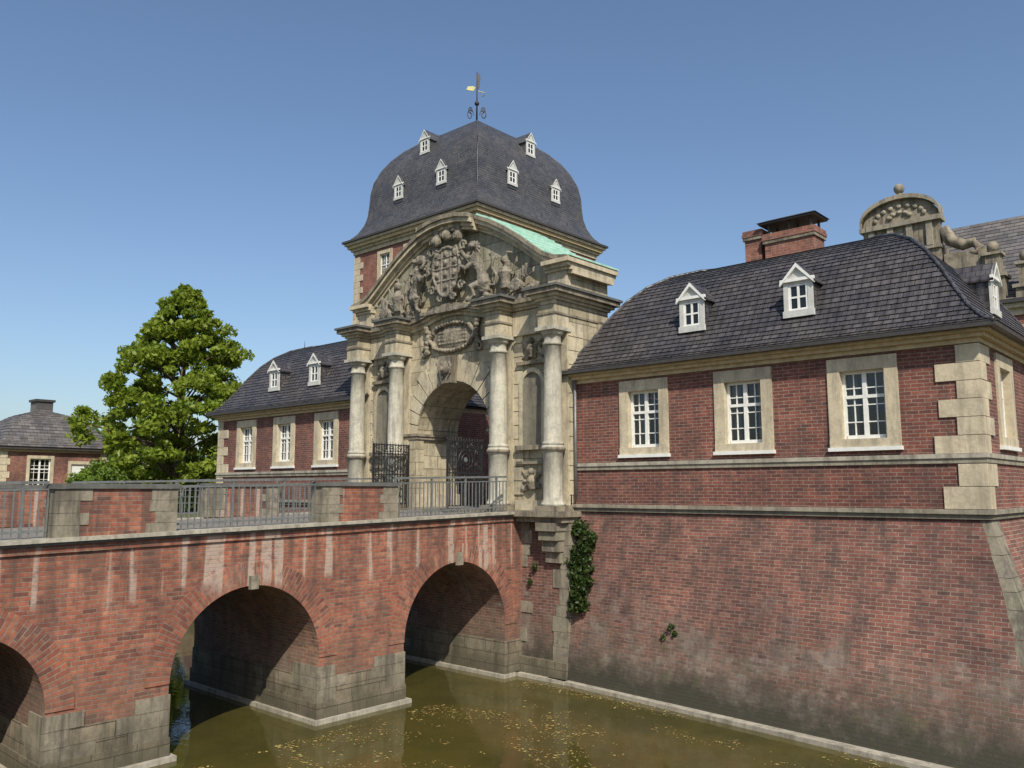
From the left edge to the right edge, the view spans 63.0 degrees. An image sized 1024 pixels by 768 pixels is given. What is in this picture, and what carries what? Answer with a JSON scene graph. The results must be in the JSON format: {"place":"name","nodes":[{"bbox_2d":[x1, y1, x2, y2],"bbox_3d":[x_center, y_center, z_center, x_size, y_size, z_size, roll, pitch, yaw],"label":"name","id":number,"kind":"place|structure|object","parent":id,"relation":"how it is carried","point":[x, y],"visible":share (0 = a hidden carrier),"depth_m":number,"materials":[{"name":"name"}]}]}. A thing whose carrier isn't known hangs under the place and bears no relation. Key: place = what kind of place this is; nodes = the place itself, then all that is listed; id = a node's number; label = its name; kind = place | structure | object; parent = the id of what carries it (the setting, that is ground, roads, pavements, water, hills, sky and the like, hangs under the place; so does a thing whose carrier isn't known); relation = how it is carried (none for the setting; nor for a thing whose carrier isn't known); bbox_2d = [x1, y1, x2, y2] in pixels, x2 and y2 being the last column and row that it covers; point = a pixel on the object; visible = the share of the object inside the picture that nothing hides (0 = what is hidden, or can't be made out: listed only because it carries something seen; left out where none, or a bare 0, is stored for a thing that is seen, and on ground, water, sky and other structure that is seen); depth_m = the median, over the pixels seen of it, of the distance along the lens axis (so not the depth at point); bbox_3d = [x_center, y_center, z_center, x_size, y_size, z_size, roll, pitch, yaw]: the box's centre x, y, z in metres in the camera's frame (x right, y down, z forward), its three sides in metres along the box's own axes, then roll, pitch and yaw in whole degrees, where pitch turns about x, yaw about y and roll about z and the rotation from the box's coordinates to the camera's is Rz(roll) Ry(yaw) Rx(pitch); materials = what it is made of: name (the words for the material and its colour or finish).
{"place":"outdoors","nodes":[
{"label":"outdoors","id":0,"kind":"place"},
{"bbox_2d":[177,506,196,517],"bbox_3d":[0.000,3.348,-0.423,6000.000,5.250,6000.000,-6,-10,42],"label":"ground","id":1,"kind":"structure","parent":0,"point":[186,515],"depth_m":46.50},
{"bbox_2d":[0,399,107,484],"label":"garden pavilion","id":2,"kind":"structure","parent":1,"relation":"on","point":[36,444],"depth_m":52.39,"materials":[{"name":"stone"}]},
{"bbox_2d":[25,455,93,484],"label":"windows","id":3,"kind":"structure","parent":2,"relation":"in","point":[73,466],"depth_m":52.21,"materials":[{"name":"beige glass"}]},
{"bbox_2d":[64,457,129,483],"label":"shrub","id":4,"kind":"object","parent":1,"relation":"on","point":[97,470],"visible":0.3,"depth_m":44.97,"materials":[{"name":"green plant"}]},
{"bbox_2d":[92,418,213,483],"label":"distant trees","id":5,"kind":"object","parent":1,"relation":"on","point":[128,431],"depth_m":90.45,"materials":[{"name":"green plant"}]},
{"bbox_2d":[64,283,254,495],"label":"deciduous tree","id":6,"kind":"object","parent":1,"relation":"on","point":[163,446],"visible":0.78,"depth_m":48.38,"materials":[{"name":"green plant"}]},
{"bbox_2d":[177,492,198,512],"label":"hedge","id":7,"kind":"object","parent":1,"relation":"on","point":[191,504],"visible":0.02,"depth_m":47.41,"materials":[{"name":"green plant"}]},
{"bbox_2d":[178,490,197,514],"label":"bank fence","id":8,"kind":"object","parent":1,"relation":"on","point":[186,496],"visible":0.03,"depth_m":46.36,"materials":[{"name":"metal"}]},
{"bbox_2d":[0,476,522,767],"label":"brick arch bridge","id":9,"kind":"structure","parent":1,"relation":"on","point":[338,601],"depth_m":18.07,"materials":[{"name":"brick"}]},
{"bbox_2d":[206,340,488,512],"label":"gatehouse wing","id":10,"kind":"structure","parent":1,"relation":"on","point":[286,415],"depth_m":32.82,"materials":[{"name":"red brick"}]},
{"bbox_2d":[234,411,338,469],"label":"windows","id":11,"kind":"structure","parent":10,"relation":"in","point":[325,448],"depth_m":32.70,"materials":[{"name":"beige glass"}]},
{"bbox_2d":[267,353,332,403],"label":"dormer windows","id":12,"kind":"structure","parent":10,"relation":"in","point":[318,364],"depth_m":32.66,"materials":[{"name":"white glass"}]},
{"bbox_2d":[334,212,622,684],"bbox_3d":[-1.437,1.787,26.511,9.960,14.300,3.197,-6,-10,42],"label":"baroque gate portal","id":13,"kind":"object","parent":1,"relation":"on","point":[455,312],"visible":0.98,"depth_m":24.73,"materials":[{"name":"stone"}]},
{"bbox_2d":[372,441,409,506],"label":"wrought iron gate","id":14,"kind":"structure","parent":13,"relation":"attached to","point":[391,462],"depth_m":26.27,"materials":[{"name":"black metal"}]},
{"bbox_2d":[446,437,483,508],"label":"wrought iron gate","id":15,"kind":"structure","parent":13,"relation":"attached to","point":[455,450],"depth_m":23.99,"materials":[{"name":"black metal"}]},
{"bbox_2d":[342,73,607,324],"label":"castle tower","id":16,"kind":"structure","parent":13,"relation":"on","point":[481,168],"depth_m":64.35,"materials":[{"name":"stone"}]},
{"bbox_2d":[377,243,406,279],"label":"windows","id":17,"kind":"structure","parent":16,"relation":"in","point":[380,254],"depth_m":65.12,"materials":[{"name":"beige glass"}]},
{"bbox_2d":[393,129,560,206],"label":"dormer windows","id":18,"kind":"structure","parent":16,"relation":"in","point":[428,139],"depth_m":65.28,"materials":[{"name":"white glass"}]},
{"bbox_2d":[548,210,1023,767],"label":"gatehouse wing","id":19,"kind":"structure","parent":1,"relation":"on","point":[798,486],"depth_m":18.45,"materials":[{"name":"red brick"}]},
{"bbox_2d":[564,519,597,613],"bbox_3d":[1.799,4.834,22.156,1.022,2.493,0.790,-6,-10,42],"label":"ivy plant","id":20,"kind":"object","parent":19,"relation":"attached to","point":[586,542],"visible":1,"depth_m":22.01,"materials":[{"name":"green plant"}]},
{"bbox_2d":[527,562,677,640],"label":"wall weeds","id":21,"kind":"object","parent":19,"relation":"attached to","point":[662,636],"depth_m":19.93,"materials":[{"name":"green plant"}]},
{"bbox_2d":[618,353,1021,457],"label":"windows","id":22,"kind":"structure","parent":19,"relation":"in","point":[842,385],"depth_m":19.25,"materials":[{"name":"beige glass"}]},
{"bbox_2d":[676,262,1001,351],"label":"dormer windows","id":23,"kind":"structure","parent":19,"relation":"in","point":[800,286],"depth_m":19.55,"materials":[{"name":"white glass"}]},
{"bbox_2d":[652,297,1023,398],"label":"walls","id":24,"kind":"structure","parent":1,"relation":"on","point":[1014,307],"depth_m":35.15,"materials":[{"name":"red brick"},{"name":"stone"}]},
{"bbox_2d":[859,184,1023,299],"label":"stone gables","id":25,"kind":"object","parent":24,"relation":"on","point":[919,217],"visible":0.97,"depth_m":37.62,"materials":[{"name":"beige stone"}]},
{"bbox_2d":[943,215,1023,299],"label":"roof","id":26,"kind":"structure","parent":24,"relation":"on","point":[1007,234],"depth_m":39.35,"materials":[{"name":"grey tile"}]},
{"bbox_2d":[0,0,1023,455],"label":"sky","id":27,"kind":"structure","parent":0,"point":[230,151],"materials":[{"name":"blue"}]},
{"bbox_2d":[149,621,907,767],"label":"moat water","id":28,"kind":"structure","parent":0,"point":[206,728],"depth_m":17.19,"materials":[{"name":"liquid"}]},
{"bbox_2d":[198,680,890,767],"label":"floating petals","id":29,"kind":"object","parent":28,"relation":"on","point":[529,755],"visible":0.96,"depth_m":16.89,"materials":[{"name":"plant"}]}
]}

